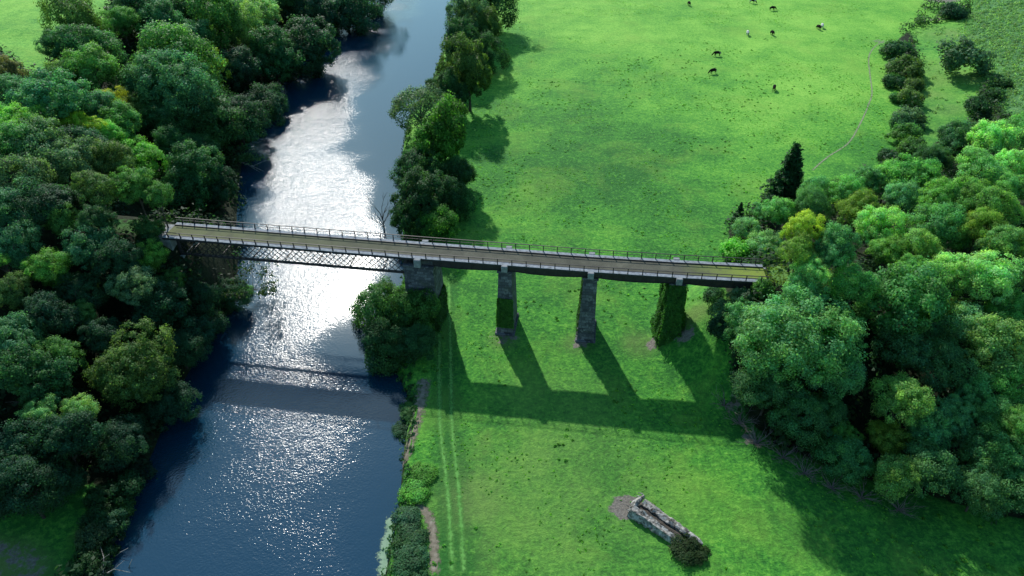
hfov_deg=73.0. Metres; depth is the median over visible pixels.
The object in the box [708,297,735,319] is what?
bush
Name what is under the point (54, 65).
tree
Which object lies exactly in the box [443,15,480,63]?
tree
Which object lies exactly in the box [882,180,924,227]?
tree
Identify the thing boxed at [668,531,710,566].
bush
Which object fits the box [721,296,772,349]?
tree
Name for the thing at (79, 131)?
tree
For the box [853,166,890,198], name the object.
tree
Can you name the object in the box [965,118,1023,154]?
tree
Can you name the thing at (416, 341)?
tree
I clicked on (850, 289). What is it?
tree
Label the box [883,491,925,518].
brush
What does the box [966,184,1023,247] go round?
tree
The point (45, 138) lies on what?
tree
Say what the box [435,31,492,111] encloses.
tree
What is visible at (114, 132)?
tree
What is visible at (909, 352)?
tree
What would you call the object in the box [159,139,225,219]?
tree
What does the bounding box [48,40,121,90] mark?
tree
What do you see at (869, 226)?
tree
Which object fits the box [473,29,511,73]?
tree
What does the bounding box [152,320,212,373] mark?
tree
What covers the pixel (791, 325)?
tree
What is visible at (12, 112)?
tree
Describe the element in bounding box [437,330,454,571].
wheel track
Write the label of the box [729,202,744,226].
conifer
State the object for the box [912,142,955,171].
tree
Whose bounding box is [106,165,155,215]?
tree
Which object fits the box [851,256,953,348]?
tree
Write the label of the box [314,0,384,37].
tree
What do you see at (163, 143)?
tree
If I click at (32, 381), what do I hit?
tree
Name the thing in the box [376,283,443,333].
tree
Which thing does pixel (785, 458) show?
brush
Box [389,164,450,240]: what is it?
tree
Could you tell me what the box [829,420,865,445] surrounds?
tree
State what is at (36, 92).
tree
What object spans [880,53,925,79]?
bush
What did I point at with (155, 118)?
tree
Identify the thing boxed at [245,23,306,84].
tree
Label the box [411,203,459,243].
tree
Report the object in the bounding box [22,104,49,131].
tree
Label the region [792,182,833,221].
tree
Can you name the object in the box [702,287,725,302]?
bush
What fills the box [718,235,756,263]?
bush
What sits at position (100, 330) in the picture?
tree
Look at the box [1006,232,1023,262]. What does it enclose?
tree
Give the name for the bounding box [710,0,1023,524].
undergrowth
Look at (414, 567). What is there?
bank plant
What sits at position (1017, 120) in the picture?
tree
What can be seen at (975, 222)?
tree
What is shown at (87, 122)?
tree
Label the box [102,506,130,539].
bush
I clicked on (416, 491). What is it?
bank plant
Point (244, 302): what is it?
tree
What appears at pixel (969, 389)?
tree
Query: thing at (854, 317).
tree
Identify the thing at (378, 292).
tree
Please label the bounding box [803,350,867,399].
tree
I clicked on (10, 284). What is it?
tree
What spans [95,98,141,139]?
tree
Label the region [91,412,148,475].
tree
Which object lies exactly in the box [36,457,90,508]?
tree
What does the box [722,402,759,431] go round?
brush
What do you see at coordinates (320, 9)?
tree
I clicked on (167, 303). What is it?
tree
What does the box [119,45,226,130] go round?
tree
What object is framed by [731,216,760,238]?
tree
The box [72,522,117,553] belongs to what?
bush
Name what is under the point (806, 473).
brush
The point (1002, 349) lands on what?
tree
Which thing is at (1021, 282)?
tree
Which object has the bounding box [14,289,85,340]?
tree
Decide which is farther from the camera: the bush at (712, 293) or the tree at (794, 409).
the bush at (712, 293)
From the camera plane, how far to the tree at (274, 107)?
197.05 m
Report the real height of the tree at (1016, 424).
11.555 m
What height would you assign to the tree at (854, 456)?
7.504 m
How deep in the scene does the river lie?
114.23 m
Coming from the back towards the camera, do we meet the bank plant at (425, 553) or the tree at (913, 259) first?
the tree at (913, 259)
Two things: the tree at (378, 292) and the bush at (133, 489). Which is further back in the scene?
the tree at (378, 292)
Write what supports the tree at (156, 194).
on the ground at (736, 506)
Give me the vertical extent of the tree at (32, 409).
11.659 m
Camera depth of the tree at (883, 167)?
144.08 m
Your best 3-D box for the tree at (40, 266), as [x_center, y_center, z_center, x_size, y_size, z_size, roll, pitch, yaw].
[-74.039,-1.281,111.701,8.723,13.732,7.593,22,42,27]
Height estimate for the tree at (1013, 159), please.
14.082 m
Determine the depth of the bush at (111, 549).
88.71 m
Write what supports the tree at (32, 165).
on the ground at (736, 506)
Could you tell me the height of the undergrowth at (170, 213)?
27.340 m
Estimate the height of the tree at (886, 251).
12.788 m
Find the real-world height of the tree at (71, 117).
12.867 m
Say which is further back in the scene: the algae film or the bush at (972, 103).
the bush at (972, 103)
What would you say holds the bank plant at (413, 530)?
on the ground at (736, 506)
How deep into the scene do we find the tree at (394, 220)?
145.20 m
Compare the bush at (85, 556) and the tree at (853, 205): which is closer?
the bush at (85, 556)
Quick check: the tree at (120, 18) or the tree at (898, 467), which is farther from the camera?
the tree at (120, 18)
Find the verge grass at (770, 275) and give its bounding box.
[764,264,839,287]
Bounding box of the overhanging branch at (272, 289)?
[222,256,278,301]
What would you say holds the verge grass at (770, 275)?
on the undergrowth at (784, 439)
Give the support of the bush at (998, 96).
on the ground at (736, 506)
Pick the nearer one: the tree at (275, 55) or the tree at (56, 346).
the tree at (56, 346)
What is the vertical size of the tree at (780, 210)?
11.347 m
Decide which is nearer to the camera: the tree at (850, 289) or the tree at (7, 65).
the tree at (850, 289)
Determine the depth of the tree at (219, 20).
209.61 m
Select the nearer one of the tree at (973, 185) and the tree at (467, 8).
the tree at (973, 185)
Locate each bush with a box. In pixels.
[67,549,101,575]
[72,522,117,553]
[73,560,114,575]
[76,501,112,532]
[82,481,116,508]
[92,540,121,563]
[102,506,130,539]
[104,468,146,506]
[108,499,135,520]
[115,457,157,486]
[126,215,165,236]
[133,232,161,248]
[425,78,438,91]
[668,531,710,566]
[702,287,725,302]
[704,313,734,340]
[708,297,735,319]
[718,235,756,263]
[723,287,753,305]
[749,277,776,299]
[876,147,902,162]
[878,37,917,60]
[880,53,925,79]
[880,71,905,89]
[883,121,924,145]
[888,91,906,103]
[889,112,915,130]
[891,104,928,123]
[894,85,926,107]
[896,135,930,161]
[902,77,926,91]
[933,34,1001,78]
[938,1,969,19]
[962,94,992,118]
[982,88,1005,100]
[995,78,1013,86]
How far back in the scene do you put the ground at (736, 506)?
123.17 m
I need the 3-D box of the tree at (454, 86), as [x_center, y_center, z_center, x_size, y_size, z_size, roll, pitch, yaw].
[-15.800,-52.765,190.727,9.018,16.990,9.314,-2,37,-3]
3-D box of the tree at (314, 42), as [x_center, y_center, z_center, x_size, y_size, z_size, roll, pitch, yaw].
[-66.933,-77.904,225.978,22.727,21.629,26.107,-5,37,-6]
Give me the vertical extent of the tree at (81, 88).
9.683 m
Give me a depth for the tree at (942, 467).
90.84 m
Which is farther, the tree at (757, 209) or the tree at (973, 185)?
the tree at (757, 209)
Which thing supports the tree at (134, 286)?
on the ground at (736, 506)
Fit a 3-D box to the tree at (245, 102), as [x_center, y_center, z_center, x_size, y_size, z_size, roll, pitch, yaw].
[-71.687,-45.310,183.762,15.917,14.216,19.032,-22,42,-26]
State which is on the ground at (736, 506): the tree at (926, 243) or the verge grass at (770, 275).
the tree at (926, 243)
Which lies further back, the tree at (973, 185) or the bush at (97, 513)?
the tree at (973, 185)
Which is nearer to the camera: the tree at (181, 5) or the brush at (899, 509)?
the brush at (899, 509)
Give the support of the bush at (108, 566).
on the ground at (736, 506)
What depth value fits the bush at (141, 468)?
98.05 m
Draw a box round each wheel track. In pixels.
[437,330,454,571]
[447,282,466,572]
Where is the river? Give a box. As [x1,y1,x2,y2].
[100,0,455,575]
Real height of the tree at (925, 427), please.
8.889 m
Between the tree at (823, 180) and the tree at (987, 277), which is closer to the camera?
the tree at (987, 277)
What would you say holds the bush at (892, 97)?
on the ground at (736, 506)
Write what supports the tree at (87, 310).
on the ground at (736, 506)
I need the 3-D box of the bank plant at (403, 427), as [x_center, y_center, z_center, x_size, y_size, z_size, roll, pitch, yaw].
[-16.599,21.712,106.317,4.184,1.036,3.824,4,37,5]
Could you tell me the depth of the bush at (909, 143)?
174.63 m
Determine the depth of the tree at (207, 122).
171.14 m
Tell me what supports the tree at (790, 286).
on the ground at (736, 506)
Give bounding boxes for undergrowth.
[0,0,337,575]
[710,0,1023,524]
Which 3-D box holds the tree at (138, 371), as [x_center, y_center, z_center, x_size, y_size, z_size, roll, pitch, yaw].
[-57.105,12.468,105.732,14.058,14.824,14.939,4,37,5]
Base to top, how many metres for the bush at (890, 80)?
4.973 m
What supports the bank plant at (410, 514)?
on the ground at (736, 506)
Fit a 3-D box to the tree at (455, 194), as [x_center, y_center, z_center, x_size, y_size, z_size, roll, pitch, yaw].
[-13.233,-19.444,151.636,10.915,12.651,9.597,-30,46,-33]
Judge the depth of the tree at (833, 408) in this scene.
100.10 m
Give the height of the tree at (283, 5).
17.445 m
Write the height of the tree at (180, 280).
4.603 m
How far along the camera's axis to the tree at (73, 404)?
95.56 m
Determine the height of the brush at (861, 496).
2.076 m
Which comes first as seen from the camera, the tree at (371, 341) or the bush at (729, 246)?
the tree at (371, 341)
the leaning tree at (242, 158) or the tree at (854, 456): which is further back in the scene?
the leaning tree at (242, 158)
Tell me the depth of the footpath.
197.46 m
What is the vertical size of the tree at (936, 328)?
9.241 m
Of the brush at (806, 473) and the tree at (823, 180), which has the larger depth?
the tree at (823, 180)
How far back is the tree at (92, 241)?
112.22 m
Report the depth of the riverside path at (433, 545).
89.89 m
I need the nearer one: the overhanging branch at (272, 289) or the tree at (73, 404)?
the tree at (73, 404)
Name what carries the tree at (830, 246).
on the ground at (736, 506)
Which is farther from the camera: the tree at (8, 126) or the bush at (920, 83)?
the bush at (920, 83)
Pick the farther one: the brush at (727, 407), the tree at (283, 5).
the tree at (283, 5)
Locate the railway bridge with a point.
(424, 262)
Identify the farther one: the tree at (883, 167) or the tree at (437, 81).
the tree at (437, 81)
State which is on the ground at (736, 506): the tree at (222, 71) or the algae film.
the tree at (222, 71)
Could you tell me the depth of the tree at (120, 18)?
188.33 m
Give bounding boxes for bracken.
[910,0,1023,122]
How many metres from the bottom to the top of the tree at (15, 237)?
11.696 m
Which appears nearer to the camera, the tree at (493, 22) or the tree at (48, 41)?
the tree at (48, 41)
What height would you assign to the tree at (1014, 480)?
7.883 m
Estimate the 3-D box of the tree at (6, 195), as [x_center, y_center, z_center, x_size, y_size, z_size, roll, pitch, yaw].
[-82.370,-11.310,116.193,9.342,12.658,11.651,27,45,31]
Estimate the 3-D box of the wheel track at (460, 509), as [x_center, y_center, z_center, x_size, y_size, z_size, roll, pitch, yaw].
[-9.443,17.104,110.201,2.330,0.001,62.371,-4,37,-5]
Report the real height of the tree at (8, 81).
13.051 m
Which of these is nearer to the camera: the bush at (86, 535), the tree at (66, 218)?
the bush at (86, 535)
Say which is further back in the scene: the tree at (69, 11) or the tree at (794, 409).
the tree at (69, 11)
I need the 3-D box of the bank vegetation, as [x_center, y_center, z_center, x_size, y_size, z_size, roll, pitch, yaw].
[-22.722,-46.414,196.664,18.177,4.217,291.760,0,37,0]
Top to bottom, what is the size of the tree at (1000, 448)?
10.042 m
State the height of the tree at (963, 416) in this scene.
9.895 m
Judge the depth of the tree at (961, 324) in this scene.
102.28 m
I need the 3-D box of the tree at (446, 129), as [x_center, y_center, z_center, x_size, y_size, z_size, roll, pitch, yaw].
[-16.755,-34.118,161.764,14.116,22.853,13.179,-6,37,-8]
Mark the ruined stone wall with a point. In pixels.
(646, 518)
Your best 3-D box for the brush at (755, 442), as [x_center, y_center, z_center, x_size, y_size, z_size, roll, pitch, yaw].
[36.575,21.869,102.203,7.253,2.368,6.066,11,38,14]
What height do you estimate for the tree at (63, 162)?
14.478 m
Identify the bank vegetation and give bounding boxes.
[381,10,459,575]
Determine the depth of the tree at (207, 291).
119.70 m
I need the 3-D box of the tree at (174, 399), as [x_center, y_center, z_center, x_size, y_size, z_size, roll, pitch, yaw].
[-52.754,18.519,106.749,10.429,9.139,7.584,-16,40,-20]
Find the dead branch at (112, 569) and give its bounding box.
[99,544,129,574]
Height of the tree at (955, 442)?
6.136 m
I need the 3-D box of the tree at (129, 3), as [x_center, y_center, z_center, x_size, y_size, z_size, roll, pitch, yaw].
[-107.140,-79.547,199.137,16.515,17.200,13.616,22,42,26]
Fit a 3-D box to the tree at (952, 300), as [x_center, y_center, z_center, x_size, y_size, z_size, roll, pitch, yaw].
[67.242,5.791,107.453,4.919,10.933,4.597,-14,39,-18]
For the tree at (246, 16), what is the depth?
216.91 m
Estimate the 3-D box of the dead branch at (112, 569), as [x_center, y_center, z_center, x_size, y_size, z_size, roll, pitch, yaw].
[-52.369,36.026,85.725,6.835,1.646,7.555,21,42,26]
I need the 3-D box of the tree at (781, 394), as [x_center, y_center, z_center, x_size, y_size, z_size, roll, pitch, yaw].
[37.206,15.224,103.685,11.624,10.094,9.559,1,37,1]
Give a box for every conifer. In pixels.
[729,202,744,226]
[759,141,804,206]
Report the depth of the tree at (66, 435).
91.03 m
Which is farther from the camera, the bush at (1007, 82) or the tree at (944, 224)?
the bush at (1007, 82)
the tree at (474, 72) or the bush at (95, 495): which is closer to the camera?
the bush at (95, 495)
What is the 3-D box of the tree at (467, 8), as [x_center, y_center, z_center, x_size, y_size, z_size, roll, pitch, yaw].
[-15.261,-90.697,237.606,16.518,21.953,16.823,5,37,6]
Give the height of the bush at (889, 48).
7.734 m
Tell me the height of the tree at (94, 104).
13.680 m
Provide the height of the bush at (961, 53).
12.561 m
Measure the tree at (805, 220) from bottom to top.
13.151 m
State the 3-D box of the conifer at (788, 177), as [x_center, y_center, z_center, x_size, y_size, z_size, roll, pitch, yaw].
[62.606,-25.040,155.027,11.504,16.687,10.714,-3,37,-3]
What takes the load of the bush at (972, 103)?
on the ground at (736, 506)
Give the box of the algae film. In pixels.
[375,517,393,574]
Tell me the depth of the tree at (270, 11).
230.37 m
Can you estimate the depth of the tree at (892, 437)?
96.22 m
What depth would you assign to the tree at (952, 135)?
161.23 m
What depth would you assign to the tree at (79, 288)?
110.46 m
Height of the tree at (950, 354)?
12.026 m
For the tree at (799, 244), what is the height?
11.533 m
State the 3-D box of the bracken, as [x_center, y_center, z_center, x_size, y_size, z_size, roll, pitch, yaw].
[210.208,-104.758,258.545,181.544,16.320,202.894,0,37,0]
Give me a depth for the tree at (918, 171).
138.99 m
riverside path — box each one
[402,379,430,465]
[415,504,440,574]
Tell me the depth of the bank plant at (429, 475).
97.55 m
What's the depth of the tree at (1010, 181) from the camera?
121.62 m
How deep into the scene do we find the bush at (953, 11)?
267.49 m
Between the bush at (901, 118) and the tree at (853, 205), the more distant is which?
the bush at (901, 118)
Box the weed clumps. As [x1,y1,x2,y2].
[419,37,1023,575]
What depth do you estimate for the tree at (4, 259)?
107.80 m
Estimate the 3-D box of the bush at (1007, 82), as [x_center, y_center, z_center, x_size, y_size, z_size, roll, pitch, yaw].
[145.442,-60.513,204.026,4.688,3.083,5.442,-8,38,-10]
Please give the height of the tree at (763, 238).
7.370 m
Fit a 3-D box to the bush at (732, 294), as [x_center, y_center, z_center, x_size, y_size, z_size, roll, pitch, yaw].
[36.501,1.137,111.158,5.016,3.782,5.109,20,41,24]
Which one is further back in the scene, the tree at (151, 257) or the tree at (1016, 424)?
the tree at (151, 257)
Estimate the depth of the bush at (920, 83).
210.70 m
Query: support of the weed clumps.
on the ground at (736, 506)
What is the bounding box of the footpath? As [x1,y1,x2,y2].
[812,40,884,169]
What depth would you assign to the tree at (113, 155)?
135.13 m
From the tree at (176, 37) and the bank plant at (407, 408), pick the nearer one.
the bank plant at (407, 408)
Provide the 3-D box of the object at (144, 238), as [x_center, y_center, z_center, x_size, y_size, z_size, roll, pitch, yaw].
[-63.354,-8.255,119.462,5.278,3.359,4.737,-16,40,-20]
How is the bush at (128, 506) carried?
on the ground at (736, 506)
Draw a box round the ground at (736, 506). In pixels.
[0,0,1023,575]
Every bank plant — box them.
[390,504,421,529]
[390,549,431,575]
[391,420,408,438]
[391,520,430,550]
[392,533,429,575]
[397,478,431,505]
[398,401,416,420]
[409,461,438,483]
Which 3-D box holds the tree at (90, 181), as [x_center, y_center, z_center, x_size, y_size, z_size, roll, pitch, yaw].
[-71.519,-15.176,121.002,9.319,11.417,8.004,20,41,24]
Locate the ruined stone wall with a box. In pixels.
[626,493,702,544]
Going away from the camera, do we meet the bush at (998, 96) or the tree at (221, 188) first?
the tree at (221, 188)
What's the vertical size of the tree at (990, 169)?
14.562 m
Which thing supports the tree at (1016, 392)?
on the ground at (736, 506)
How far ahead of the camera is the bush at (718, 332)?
109.84 m
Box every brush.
[710,386,741,413]
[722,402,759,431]
[735,420,781,448]
[766,439,807,465]
[789,452,828,482]
[816,469,859,500]
[844,476,883,506]
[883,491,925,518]
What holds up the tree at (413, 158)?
on the ground at (736, 506)
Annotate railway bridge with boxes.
[158,217,769,348]
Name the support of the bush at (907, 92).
on the ground at (736, 506)
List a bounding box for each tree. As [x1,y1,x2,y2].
[0,55,29,82]
[0,67,92,128]
[0,72,30,105]
[0,101,35,132]
[0,111,76,179]
[0,118,37,177]
[0,149,61,192]
[0,176,43,230]
[0,219,45,281]
[0,253,10,273]
[0,270,34,310]
[0,310,46,364]
[0,340,80,408]
[0,415,54,482]
[0,452,71,520]
[6,180,85,241]
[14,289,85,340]
[14,392,58,431]
[16,247,70,292]
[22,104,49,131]
[27,334,89,391]
[29,407,106,472]
[32,24,75,59]
[32,135,96,204]
[33,0,103,34]
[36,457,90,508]
[40,199,80,241]
[42,273,76,289]
[43,60,77,90]
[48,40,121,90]
[48,269,109,310]
[54,21,129,69]
[54,110,85,130]
[55,124,109,154]
[57,223,118,278]
[59,392,99,428]
[62,297,97,326]
[69,115,107,134]
[69,168,122,208]
[74,203,120,233]
[77,87,118,120]
[77,316,126,353]
[79,87,95,98]
[80,316,183,412]
[81,138,135,199]
[85,236,145,285]
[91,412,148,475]
[92,119,130,145]
[93,4,140,49]
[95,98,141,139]
[96,85,127,103]
[102,265,157,305]
[103,61,178,117]
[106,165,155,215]
[107,0,154,28]
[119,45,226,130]
[119,134,171,187]
[122,91,148,133]
[124,275,190,331]
[126,16,227,90]
[130,238,170,273]
[132,379,202,433]
[134,0,183,37]
[136,101,193,137]
[139,180,174,227]
[151,123,196,166]
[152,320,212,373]
[153,266,186,287]
[156,304,230,353]
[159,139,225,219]
[166,18,213,47]
[167,0,201,22]
[171,131,222,157]
[176,0,244,53]
[181,83,263,153]
[182,279,223,315]
[194,47,232,85]
[194,162,237,210]
[213,276,253,315]
[216,89,271,143]
[217,45,264,91]
[223,151,268,170]
[224,0,264,53]
[234,0,281,36]
[242,285,254,294]
[244,81,289,127]
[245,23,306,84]
[260,0,303,26]
[271,14,341,81]
[275,0,340,28]
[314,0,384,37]
[348,275,403,330]
[361,312,416,378]
[364,0,394,17]
[365,193,392,231]
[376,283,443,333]
[378,322,439,361]
[386,82,450,130]
[387,144,440,188]
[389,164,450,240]
[389,201,420,231]
[410,90,468,174]
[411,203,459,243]
[429,174,479,221]
[434,76,442,97]
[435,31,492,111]
[436,155,477,188]
[438,66,470,114]
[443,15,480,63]
[445,0,488,33]
[465,0,521,29]
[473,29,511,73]
[474,6,502,45]
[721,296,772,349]
[724,363,806,415]
[728,283,869,392]
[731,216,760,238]
[745,229,787,261]
[749,201,771,223]
[761,195,800,234]
[765,388,832,452]
[774,228,815,275]
[779,208,825,272]
[780,271,830,315]
[789,251,832,284]
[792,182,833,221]
[796,174,835,211]
[800,390,850,435]
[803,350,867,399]
[810,433,876,485]
[812,221,863,282]
[822,261,881,306]
[823,173,871,223]
[824,302,867,349]
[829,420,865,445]
[831,187,882,237]
[850,204,909,267]
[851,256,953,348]
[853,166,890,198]
[865,234,911,270]
[865,419,914,455]
[868,159,905,204]
[868,323,945,378]
[868,371,936,426]
[871,453,923,502]
[882,152,943,195]
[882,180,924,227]
[895,435,964,498]
[896,252,934,273]
[898,224,944,262]
[903,395,953,454]
[904,200,974,254]
[911,315,948,341]
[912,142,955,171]
[914,335,983,397]
[916,177,965,222]
[926,250,980,296]
[934,393,977,438]
[935,117,979,170]
[938,301,998,348]
[945,294,971,321]
[948,423,982,457]
[949,173,991,215]
[950,143,1013,186]
[950,457,1013,520]
[951,248,1023,315]
[953,204,1011,262]
[954,370,995,413]
[957,421,1023,476]
[961,311,1023,389]
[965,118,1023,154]
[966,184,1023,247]
[971,392,1016,436]
[973,222,1023,265]
[982,285,1023,323]
[983,460,1023,514]
[984,360,1023,409]
[990,404,1023,443]
[993,147,1023,179]
[996,172,1023,200]
[1000,110,1023,157]
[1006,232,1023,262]
[1011,262,1023,290]
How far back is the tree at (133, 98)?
161.96 m
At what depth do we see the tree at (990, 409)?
95.19 m
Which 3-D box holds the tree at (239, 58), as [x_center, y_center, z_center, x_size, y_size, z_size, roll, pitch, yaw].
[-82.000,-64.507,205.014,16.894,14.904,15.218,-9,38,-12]
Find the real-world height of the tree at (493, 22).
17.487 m
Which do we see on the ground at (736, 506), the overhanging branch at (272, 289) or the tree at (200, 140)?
the tree at (200, 140)
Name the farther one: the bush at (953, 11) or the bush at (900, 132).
the bush at (953, 11)
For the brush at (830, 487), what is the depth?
95.73 m
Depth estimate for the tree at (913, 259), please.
110.22 m
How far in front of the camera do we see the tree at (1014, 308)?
103.48 m
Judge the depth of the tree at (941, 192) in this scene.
120.96 m
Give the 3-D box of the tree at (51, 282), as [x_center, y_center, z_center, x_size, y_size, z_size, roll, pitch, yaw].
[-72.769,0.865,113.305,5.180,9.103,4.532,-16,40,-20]
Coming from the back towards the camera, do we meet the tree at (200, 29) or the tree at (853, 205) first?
the tree at (200, 29)
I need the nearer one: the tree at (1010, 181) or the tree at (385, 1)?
the tree at (1010, 181)
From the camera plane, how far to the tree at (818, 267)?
102.03 m
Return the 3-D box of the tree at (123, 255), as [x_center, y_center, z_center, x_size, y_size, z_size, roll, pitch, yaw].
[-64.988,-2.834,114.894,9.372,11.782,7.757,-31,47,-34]
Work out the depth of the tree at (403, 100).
177.44 m
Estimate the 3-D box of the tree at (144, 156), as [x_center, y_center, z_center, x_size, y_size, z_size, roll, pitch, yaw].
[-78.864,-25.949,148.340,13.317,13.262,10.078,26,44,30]
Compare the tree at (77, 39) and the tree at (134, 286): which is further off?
the tree at (77, 39)
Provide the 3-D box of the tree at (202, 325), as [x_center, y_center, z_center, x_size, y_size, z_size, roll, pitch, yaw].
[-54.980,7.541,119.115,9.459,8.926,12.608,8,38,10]
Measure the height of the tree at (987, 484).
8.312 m
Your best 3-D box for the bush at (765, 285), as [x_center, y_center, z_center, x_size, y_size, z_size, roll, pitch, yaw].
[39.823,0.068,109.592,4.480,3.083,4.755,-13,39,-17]
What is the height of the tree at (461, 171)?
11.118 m
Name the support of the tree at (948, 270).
on the ground at (736, 506)
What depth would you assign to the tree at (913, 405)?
94.97 m
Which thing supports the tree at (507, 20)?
on the ground at (736, 506)
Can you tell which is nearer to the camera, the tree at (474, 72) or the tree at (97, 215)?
the tree at (97, 215)
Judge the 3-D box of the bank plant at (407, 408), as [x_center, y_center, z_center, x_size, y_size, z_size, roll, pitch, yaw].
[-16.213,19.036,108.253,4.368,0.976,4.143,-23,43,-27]
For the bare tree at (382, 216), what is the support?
on the ground at (736, 506)
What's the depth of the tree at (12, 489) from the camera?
86.05 m
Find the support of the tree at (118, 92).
on the ground at (736, 506)
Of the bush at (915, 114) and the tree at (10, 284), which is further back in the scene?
the bush at (915, 114)
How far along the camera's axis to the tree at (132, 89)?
166.13 m
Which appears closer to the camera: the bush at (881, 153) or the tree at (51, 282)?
the tree at (51, 282)
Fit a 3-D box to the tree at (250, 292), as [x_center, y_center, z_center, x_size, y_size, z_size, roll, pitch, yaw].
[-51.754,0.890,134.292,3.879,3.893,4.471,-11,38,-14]
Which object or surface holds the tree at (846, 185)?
on the ground at (736, 506)
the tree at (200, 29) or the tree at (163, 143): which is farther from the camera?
the tree at (200, 29)
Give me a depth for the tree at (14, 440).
90.12 m
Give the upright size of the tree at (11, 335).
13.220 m
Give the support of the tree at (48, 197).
on the ground at (736, 506)
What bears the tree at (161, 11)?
on the ground at (736, 506)

